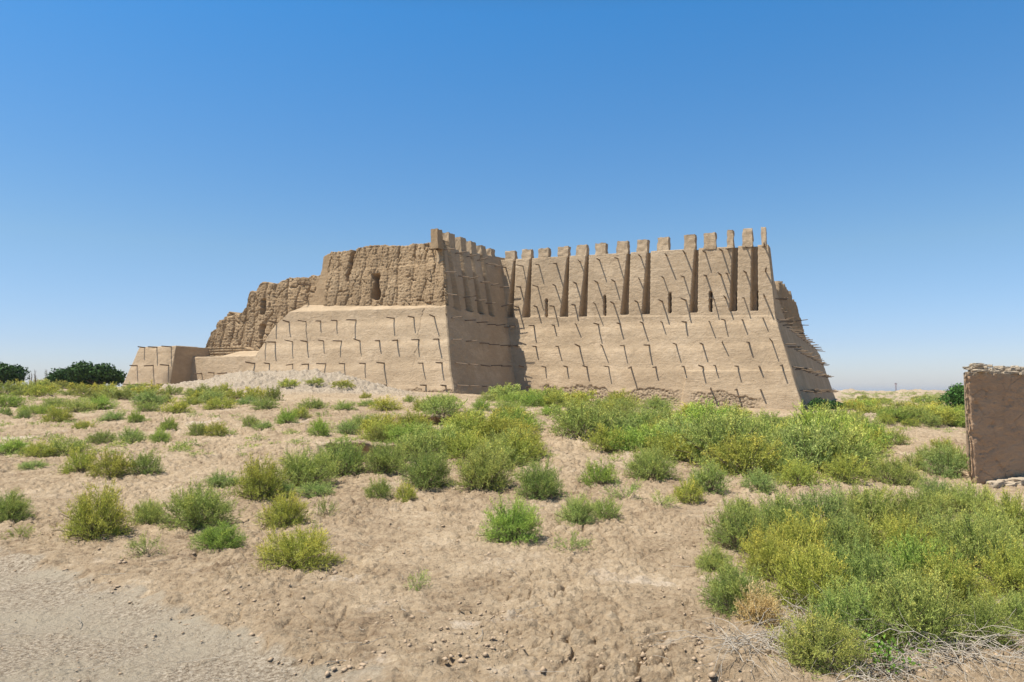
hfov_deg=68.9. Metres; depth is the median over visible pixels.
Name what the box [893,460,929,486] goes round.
thornbush
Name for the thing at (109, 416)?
thornbush
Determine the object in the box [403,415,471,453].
thornbush
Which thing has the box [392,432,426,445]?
thornbush
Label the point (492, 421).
thornbush
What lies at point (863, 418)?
thornbush
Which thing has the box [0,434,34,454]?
thornbush
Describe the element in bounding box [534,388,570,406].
thornbush
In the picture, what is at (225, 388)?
thornbush
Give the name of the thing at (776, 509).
thornbush
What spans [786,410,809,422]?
thornbush
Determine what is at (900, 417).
thornbush
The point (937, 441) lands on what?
thornbush
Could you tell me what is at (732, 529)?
thornbush
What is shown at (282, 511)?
thornbush
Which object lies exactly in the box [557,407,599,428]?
thornbush
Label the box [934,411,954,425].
thornbush
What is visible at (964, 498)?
thornbush
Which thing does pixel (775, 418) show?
thornbush
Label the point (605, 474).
thornbush
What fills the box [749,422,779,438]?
thornbush
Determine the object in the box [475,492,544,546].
thornbush
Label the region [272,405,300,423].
thornbush
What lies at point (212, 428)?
thornbush
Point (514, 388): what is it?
thornbush
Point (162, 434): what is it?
thornbush
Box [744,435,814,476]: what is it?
thornbush
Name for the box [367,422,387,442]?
thornbush
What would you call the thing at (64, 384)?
thornbush
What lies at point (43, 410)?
thornbush
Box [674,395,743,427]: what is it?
thornbush
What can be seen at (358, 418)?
thornbush
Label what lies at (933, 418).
thornbush
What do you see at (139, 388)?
thornbush
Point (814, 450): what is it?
thornbush
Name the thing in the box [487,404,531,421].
thornbush
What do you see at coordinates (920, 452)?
thornbush
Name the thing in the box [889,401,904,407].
thornbush
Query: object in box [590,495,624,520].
thornbush
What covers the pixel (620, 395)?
thornbush
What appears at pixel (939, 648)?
dead branches
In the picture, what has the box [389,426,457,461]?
thornbush
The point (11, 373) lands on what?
broadleaf tree
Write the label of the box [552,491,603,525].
thornbush
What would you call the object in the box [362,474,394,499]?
thornbush
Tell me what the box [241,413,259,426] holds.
thornbush
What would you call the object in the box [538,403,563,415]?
thornbush
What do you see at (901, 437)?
thornbush
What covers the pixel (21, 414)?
thornbush
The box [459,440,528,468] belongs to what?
thornbush
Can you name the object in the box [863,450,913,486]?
thornbush
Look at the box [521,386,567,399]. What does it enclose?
thornbush
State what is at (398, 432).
thornbush
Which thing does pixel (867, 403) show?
thornbush
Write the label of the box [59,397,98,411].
thornbush
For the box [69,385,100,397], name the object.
thornbush
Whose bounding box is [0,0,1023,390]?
sky
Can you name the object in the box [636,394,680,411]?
thornbush
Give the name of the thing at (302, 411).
thornbush
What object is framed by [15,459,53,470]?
thornbush
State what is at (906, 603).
thornbush
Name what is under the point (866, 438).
thornbush
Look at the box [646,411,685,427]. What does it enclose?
thornbush
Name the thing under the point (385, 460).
thornbush
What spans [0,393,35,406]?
thornbush
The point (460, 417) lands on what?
thornbush
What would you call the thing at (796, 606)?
dead branches
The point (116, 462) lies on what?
thornbush
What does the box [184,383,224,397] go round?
thornbush
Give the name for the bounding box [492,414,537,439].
thornbush
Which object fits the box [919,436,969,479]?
thornbush
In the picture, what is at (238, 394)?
thornbush
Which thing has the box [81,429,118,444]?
thornbush
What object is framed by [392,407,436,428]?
thornbush
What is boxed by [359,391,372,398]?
thornbush
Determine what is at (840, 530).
thornbush
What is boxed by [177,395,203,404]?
thornbush
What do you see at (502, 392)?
thornbush
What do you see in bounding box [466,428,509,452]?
thornbush
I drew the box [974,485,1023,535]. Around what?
thornbush
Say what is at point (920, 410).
thornbush
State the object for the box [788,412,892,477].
thornbush
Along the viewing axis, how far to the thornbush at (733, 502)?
8.85 m
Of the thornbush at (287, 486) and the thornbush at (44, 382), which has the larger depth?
the thornbush at (44, 382)
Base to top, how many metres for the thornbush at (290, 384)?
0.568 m
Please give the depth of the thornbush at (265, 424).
16.16 m
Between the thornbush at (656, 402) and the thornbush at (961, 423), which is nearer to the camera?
the thornbush at (961, 423)
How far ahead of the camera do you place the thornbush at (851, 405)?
46.66 m
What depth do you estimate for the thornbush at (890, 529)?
6.70 m
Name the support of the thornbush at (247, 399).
on the ground
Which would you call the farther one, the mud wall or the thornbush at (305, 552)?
the mud wall
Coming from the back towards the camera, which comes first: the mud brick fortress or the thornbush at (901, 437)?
the mud brick fortress
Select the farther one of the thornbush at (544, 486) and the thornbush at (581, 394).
the thornbush at (581, 394)
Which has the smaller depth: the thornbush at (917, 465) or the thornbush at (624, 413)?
the thornbush at (917, 465)
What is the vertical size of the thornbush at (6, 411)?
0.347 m
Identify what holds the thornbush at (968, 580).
on the ground
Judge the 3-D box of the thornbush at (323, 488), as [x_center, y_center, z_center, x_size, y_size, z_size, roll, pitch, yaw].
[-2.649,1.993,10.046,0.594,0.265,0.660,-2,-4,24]
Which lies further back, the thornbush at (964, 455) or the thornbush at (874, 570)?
the thornbush at (964, 455)
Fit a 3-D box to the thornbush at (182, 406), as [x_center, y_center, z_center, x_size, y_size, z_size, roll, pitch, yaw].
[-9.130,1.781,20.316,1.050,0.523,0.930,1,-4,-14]
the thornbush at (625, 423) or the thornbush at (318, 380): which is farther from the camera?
the thornbush at (318, 380)
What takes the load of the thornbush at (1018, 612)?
on the ground
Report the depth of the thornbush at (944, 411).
24.77 m
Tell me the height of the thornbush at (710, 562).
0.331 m
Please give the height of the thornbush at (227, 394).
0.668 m
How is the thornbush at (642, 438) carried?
on the ground
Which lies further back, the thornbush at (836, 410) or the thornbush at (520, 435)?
the thornbush at (836, 410)
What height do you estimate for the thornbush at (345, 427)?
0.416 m
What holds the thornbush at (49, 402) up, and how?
on the ground
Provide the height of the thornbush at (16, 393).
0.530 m
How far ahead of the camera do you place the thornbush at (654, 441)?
13.36 m
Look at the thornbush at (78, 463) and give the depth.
11.61 m
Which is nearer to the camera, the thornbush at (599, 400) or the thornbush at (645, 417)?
the thornbush at (645, 417)
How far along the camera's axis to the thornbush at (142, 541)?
6.97 m
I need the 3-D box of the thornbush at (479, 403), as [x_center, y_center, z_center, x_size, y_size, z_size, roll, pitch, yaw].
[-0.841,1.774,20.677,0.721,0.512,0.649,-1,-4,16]
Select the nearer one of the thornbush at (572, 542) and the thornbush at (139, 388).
the thornbush at (572, 542)
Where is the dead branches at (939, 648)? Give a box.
[772,601,1023,681]
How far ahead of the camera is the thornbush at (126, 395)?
26.73 m
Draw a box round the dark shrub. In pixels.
[806,397,840,409]
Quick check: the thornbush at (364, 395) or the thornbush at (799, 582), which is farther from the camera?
the thornbush at (364, 395)
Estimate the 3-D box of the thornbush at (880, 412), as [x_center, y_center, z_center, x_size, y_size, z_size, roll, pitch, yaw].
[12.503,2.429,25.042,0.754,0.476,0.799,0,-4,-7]
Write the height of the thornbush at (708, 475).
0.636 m
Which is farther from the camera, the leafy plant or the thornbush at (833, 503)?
the thornbush at (833, 503)
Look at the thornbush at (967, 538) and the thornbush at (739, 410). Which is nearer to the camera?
the thornbush at (967, 538)
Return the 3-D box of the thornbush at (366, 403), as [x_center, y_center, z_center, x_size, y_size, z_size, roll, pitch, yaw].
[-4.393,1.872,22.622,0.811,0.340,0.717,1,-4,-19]
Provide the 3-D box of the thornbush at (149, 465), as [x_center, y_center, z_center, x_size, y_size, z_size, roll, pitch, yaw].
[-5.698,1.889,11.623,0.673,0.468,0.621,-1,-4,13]
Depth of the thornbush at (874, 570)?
5.43 m
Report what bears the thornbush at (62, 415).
on the ground
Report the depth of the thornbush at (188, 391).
30.35 m
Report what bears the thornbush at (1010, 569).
on the ground
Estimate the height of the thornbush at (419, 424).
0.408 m
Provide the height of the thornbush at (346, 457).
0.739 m
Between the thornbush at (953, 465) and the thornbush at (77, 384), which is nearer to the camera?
the thornbush at (953, 465)
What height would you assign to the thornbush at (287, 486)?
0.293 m
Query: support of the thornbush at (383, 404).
on the ground
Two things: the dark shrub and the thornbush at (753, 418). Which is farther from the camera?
the dark shrub
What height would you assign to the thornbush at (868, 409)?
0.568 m
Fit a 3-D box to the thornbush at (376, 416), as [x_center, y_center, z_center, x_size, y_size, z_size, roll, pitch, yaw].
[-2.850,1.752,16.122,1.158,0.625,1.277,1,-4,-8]
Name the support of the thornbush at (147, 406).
on the ground
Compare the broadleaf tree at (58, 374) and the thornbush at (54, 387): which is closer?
the thornbush at (54, 387)
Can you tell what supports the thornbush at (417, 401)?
on the ground
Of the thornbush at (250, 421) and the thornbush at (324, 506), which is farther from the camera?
the thornbush at (250, 421)
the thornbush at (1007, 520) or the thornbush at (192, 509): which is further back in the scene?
the thornbush at (192, 509)
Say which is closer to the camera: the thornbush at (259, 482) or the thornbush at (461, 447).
the thornbush at (259, 482)
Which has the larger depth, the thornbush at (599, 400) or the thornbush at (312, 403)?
the thornbush at (599, 400)
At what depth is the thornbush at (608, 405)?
19.14 m
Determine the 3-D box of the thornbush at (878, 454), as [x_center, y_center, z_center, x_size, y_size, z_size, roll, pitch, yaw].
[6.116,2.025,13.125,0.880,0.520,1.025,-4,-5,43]
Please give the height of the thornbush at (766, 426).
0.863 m
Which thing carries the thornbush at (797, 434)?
on the ground
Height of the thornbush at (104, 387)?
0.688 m
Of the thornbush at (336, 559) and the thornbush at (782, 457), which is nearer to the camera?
the thornbush at (336, 559)
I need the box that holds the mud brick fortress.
[121,227,837,410]
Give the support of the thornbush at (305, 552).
on the ground
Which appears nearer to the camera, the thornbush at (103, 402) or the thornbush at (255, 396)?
the thornbush at (103, 402)
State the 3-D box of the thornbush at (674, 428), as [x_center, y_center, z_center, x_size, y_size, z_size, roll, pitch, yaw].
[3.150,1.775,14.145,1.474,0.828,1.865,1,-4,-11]
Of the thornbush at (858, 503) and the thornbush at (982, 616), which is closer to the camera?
the thornbush at (982, 616)
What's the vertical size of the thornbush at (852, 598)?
0.564 m
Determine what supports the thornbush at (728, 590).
on the ground
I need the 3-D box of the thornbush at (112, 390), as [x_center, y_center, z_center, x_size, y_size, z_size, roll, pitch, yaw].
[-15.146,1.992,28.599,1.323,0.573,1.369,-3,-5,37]
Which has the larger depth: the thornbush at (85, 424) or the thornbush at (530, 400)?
the thornbush at (530, 400)
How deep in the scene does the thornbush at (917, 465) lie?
12.83 m
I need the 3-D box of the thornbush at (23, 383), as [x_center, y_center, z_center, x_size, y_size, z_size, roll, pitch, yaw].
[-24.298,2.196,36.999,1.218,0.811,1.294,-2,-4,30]
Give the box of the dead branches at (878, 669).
[785,622,965,681]
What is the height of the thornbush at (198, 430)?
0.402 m
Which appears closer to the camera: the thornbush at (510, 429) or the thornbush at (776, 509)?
the thornbush at (776, 509)
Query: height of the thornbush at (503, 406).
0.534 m
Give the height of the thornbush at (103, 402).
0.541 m
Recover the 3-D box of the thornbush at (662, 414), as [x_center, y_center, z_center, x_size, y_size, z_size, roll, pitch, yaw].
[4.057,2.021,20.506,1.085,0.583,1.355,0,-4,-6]
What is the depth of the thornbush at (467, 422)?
14.60 m
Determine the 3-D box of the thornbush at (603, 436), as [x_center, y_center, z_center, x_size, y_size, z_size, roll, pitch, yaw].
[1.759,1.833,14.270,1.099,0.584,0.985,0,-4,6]
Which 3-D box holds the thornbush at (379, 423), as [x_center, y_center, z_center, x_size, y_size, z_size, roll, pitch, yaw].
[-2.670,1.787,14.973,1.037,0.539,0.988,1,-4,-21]
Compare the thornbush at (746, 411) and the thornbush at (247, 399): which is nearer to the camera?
the thornbush at (746, 411)
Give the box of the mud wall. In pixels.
[963,363,1023,487]
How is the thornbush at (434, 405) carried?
on the ground
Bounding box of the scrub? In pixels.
[0,385,965,484]
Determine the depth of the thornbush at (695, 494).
9.80 m
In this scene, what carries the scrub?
on the ground
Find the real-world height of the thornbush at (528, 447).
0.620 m
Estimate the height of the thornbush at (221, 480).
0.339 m
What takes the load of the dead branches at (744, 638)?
on the ground
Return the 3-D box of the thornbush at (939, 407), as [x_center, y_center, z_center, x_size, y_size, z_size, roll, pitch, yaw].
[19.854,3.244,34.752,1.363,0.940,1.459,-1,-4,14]
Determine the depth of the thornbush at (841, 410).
24.67 m
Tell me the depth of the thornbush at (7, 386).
30.51 m
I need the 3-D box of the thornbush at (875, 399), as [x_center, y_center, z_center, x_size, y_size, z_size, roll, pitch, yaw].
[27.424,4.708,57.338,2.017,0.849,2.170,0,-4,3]
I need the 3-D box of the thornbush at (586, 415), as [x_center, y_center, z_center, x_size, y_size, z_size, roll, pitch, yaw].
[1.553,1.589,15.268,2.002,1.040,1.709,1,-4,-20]
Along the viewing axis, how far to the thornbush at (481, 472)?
10.41 m
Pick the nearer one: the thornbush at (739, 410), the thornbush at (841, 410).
the thornbush at (739, 410)
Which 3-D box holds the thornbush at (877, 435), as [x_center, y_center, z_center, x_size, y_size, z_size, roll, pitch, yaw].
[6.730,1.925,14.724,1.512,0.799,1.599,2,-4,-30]
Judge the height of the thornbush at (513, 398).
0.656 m
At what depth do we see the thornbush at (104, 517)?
7.65 m
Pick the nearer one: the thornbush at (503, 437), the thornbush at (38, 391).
the thornbush at (503, 437)
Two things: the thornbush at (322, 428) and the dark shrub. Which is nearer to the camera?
the thornbush at (322, 428)
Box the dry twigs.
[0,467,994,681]
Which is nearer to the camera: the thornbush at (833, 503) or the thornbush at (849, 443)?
the thornbush at (833, 503)
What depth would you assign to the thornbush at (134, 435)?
14.76 m
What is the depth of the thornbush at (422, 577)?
5.86 m
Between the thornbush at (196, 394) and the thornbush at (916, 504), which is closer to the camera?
the thornbush at (916, 504)
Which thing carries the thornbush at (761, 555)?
on the ground
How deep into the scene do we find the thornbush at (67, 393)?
30.12 m
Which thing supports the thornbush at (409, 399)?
on the ground
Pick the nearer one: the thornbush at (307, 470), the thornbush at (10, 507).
the thornbush at (10, 507)
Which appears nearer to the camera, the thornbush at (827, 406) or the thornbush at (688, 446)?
the thornbush at (688, 446)
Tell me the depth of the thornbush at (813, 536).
6.68 m
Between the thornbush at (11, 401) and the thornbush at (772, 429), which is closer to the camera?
the thornbush at (772, 429)
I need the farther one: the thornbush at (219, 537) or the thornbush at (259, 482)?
the thornbush at (259, 482)
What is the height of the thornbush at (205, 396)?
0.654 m
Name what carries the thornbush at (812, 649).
on the ground
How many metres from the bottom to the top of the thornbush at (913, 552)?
0.638 m
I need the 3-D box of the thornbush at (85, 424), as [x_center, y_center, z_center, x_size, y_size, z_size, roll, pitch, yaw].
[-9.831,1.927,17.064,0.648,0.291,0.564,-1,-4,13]
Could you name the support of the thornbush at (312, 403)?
on the ground
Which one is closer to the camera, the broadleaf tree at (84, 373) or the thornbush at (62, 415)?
the thornbush at (62, 415)
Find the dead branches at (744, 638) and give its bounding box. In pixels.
[638,597,895,681]
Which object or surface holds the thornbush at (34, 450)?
on the ground
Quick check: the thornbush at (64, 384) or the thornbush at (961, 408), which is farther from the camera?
the thornbush at (64, 384)
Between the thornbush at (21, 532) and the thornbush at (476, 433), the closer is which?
the thornbush at (21, 532)
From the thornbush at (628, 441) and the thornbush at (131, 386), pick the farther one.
the thornbush at (131, 386)
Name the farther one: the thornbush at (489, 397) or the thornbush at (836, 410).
the thornbush at (489, 397)
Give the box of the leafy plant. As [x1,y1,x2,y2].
[848,628,936,677]
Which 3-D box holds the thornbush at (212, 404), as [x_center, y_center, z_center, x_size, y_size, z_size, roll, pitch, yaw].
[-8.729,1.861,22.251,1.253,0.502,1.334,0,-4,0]
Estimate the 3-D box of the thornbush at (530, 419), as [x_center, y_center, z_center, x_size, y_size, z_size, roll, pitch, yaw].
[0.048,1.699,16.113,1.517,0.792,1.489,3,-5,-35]
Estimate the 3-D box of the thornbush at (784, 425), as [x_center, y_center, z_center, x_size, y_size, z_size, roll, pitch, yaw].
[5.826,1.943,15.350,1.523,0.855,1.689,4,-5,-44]
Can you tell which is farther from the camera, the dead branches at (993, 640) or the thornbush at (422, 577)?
the thornbush at (422, 577)
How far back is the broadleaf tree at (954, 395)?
39.17 m
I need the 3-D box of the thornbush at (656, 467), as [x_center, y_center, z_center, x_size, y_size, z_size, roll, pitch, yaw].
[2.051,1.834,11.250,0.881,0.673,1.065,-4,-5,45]
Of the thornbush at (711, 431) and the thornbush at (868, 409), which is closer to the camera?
the thornbush at (711, 431)
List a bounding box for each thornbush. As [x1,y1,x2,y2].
[0,380,26,394]
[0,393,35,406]
[0,405,14,414]
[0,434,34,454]
[0,487,36,522]
[1,522,40,540]
[9,386,28,395]
[12,408,35,418]
[15,379,35,388]
[15,403,41,413]
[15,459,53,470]
[19,438,64,457]
[21,378,57,389]
[23,383,60,396]
[33,402,63,414]
[36,434,96,456]
[39,396,73,406]
[39,404,73,422]
[44,383,61,392]
[46,379,72,388]
[49,470,138,544]
[56,390,75,395]
[57,442,99,473]
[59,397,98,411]
[66,382,92,391]
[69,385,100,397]
[71,420,96,428]
[81,394,119,409]
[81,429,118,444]
[84,446,135,478]
[86,390,111,400]
[90,381,121,393]
[96,409,127,420]
[99,386,130,396]
[105,387,137,399]
[109,425,147,444]
[119,380,148,392]
[120,531,167,558]
[122,448,168,474]
[125,409,145,422]
[126,496,164,526]
[128,387,168,405]
[131,380,166,394]
[131,401,163,411]
[146,425,171,442]
[151,476,248,530]
[154,392,178,402]
[157,398,193,413]
[157,416,179,430]
[161,383,182,394]
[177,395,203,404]
[182,388,197,396]
[183,421,206,435]
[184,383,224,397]
[187,519,249,552]
[189,390,202,398]
[190,388,231,403]
[199,395,238,409]
[199,469,238,488]
[203,419,228,436]
[211,386,231,399]
[212,382,236,391]
[226,388,245,398]
[228,447,295,502]
[235,395,258,404]
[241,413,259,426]
[242,386,267,398]
[244,392,262,399]
[248,397,280,409]
[249,517,346,573]
[252,418,274,429]
[252,487,316,530]
[261,384,283,400]
[266,480,299,496]
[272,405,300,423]
[275,443,345,487]
[277,377,305,387]
[291,404,313,418]
[292,480,337,498]
[294,395,327,408]
[305,375,323,385]
[306,415,334,436]
[310,433,371,476]
[312,494,339,516]
[323,551,347,564]
[328,379,354,388]
[330,398,358,410]
[330,420,362,434]
[345,413,373,428]
[355,408,403,434]
[356,398,375,406]
[356,419,395,440]
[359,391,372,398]
[361,437,410,475]
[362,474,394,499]
[365,394,404,410]
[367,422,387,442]
[382,418,428,442]
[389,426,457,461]
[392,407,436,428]
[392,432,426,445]
[393,445,456,491]
[393,480,417,502]
[402,393,420,402]
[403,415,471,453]
[403,567,432,590]
[409,398,428,411]
[409,418,428,430]
[417,389,467,416]
[437,408,479,427]
[438,429,490,461]
[442,404,495,437]
[443,424,490,447]
[447,439,519,492]
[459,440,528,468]
[463,406,487,418]
[465,411,515,439]
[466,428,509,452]
[470,396,490,411]
[475,390,497,400]
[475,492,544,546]
[486,402,549,432]
[486,430,550,466]
[487,382,523,397]
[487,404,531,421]
[488,382,524,400]
[490,399,525,414]
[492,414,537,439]
[493,390,529,404]
[494,423,549,447]
[500,422,550,456]
[511,455,568,499]
[517,387,549,406]
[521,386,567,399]
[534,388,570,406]
[538,394,623,441]
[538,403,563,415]
[548,529,596,551]
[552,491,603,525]
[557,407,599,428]
[562,387,598,404]
[564,396,587,407]
[575,422,632,451]
[575,455,620,486]
[590,400,623,416]
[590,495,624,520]
[592,396,611,406]
[596,412,641,436]
[600,401,640,426]
[601,471,646,499]
[602,387,642,407]
[603,424,647,451]
[605,397,640,411]
[622,441,682,481]
[623,406,657,429]
[629,419,682,447]
[635,430,694,459]
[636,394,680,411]
[640,413,707,447]
[646,405,678,419]
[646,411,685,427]
[649,413,684,437]
[649,488,682,507]
[660,403,780,467]
[662,428,713,462]
[670,400,712,416]
[670,475,707,504]
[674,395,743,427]
[681,452,734,494]
[683,427,784,477]
[693,398,764,425]
[693,542,734,576]
[693,552,776,620]
[699,410,739,431]
[699,493,774,552]
[714,403,756,417]
[718,412,775,440]
[720,497,758,515]
[731,575,788,627]
[732,517,798,582]
[739,466,788,493]
[742,410,770,428]
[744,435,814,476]
[746,487,812,536]
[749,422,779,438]
[750,408,788,425]
[750,420,806,455]
[753,535,855,613]
[756,504,842,563]
[758,413,863,473]
[763,598,876,680]
[769,419,816,433]
[770,399,868,441]
[771,423,818,457]
[773,457,826,486]
[782,399,858,426]
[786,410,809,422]
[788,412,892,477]
[788,478,855,534]
[790,566,907,657]
[805,404,860,425]
[809,509,887,563]
[815,449,877,484]
[815,530,918,610]
[824,407,860,418]
[827,411,892,459]
[838,478,912,532]
[839,400,864,410]
[841,408,886,432]
[848,419,896,456]
[848,557,975,662]
[849,398,883,408]
[850,417,898,447]
[851,442,885,463]
[856,394,869,400]
[856,397,880,405]
[857,404,883,413]
[857,501,939,561]
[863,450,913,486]
[872,401,921,419]
[875,408,887,416]
[875,525,986,600]
[876,397,894,404]
[877,413,898,425]
[879,481,956,528]
[880,406,920,420]
[882,428,918,445]
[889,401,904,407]
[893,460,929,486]
[895,451,926,471]
[895,539,1000,611]
[897,398,932,409]
[897,418,923,426]
[898,503,986,559]
[908,403,933,420]
[908,441,939,458]
[910,391,943,404]
[914,471,958,504]
[915,402,964,421]
[915,410,949,426]
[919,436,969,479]
[926,434,959,451]
[927,402,953,410]
[928,501,1023,577]
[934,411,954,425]
[935,477,1000,519]
[936,587,1023,649]
[940,441,966,467]
[941,405,964,424]
[948,416,965,427]
[951,499,1023,555]
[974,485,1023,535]
[975,534,1023,600]
[976,584,1023,638]
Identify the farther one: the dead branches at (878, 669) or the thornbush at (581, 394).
the thornbush at (581, 394)
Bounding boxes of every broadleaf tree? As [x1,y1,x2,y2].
[0,362,30,386]
[43,368,82,388]
[64,360,126,385]
[937,382,964,409]
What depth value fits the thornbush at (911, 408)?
24.71 m
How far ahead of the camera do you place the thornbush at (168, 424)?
16.43 m
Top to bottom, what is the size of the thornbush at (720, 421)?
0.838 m
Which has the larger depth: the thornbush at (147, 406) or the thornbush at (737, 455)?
the thornbush at (147, 406)
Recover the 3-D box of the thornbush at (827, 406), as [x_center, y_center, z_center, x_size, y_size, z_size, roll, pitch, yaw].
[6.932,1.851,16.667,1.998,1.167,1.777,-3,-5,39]
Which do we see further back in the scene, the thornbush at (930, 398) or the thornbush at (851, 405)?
the thornbush at (930, 398)
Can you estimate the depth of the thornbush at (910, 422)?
24.11 m
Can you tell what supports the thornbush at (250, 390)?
on the ground
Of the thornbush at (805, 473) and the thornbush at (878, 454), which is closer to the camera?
the thornbush at (805, 473)
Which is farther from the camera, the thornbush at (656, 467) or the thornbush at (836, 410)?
the thornbush at (836, 410)
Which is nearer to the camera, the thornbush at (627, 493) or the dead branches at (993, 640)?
the dead branches at (993, 640)
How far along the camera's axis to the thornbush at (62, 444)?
13.48 m
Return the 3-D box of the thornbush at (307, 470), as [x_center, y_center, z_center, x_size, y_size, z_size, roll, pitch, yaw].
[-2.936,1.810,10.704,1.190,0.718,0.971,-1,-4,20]
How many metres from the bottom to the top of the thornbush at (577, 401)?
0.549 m
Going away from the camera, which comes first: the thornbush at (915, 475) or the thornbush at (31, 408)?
the thornbush at (915, 475)
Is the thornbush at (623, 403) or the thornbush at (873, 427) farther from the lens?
the thornbush at (623, 403)
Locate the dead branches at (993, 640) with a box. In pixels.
[859,588,1023,681]
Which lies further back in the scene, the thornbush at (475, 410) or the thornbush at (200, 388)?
the thornbush at (200, 388)
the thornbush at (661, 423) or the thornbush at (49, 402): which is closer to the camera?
the thornbush at (661, 423)
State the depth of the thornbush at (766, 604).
5.05 m
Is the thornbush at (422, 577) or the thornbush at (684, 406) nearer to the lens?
the thornbush at (422, 577)
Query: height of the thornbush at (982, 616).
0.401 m
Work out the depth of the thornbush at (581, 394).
35.78 m
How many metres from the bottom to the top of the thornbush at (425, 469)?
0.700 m
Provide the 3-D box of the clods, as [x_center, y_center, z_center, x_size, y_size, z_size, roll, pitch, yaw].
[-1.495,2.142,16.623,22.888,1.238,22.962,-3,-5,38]
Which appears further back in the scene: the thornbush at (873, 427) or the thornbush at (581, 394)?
the thornbush at (581, 394)
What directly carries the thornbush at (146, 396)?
on the ground
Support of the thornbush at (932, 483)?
on the ground
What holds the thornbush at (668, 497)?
on the ground
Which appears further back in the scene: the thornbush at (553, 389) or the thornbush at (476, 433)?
the thornbush at (553, 389)
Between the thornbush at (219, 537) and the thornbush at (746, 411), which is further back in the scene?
the thornbush at (746, 411)
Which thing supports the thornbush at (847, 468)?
on the ground
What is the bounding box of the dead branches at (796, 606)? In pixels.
[725,578,910,670]
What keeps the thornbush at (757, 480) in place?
on the ground
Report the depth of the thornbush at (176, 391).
30.96 m
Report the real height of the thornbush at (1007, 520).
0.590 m
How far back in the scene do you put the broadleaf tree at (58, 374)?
61.17 m
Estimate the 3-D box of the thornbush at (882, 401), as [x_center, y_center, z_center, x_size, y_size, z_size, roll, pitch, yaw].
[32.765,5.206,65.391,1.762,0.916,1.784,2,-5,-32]
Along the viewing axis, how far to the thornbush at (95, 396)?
26.27 m
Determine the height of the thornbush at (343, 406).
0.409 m
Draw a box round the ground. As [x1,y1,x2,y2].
[0,368,1023,681]
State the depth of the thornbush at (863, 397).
76.76 m
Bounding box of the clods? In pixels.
[0,405,1021,681]
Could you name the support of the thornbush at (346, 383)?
on the ground
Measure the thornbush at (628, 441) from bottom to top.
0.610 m
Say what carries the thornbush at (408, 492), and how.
on the ground
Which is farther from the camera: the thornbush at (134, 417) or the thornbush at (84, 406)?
the thornbush at (84, 406)
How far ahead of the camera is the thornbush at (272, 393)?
26.95 m
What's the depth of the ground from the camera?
6.17 m
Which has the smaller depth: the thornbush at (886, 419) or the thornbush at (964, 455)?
the thornbush at (964, 455)
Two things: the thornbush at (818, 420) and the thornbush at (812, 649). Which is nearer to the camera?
the thornbush at (812, 649)
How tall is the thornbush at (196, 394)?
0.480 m
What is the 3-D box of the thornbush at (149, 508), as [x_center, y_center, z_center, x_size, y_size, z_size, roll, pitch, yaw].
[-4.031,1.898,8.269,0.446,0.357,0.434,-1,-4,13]
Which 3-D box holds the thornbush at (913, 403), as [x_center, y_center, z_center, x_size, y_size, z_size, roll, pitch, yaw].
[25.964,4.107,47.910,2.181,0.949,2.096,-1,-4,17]
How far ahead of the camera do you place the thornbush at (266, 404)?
20.92 m
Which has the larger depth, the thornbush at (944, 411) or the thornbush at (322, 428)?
the thornbush at (944, 411)
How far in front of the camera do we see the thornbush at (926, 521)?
6.95 m
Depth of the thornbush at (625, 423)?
15.10 m

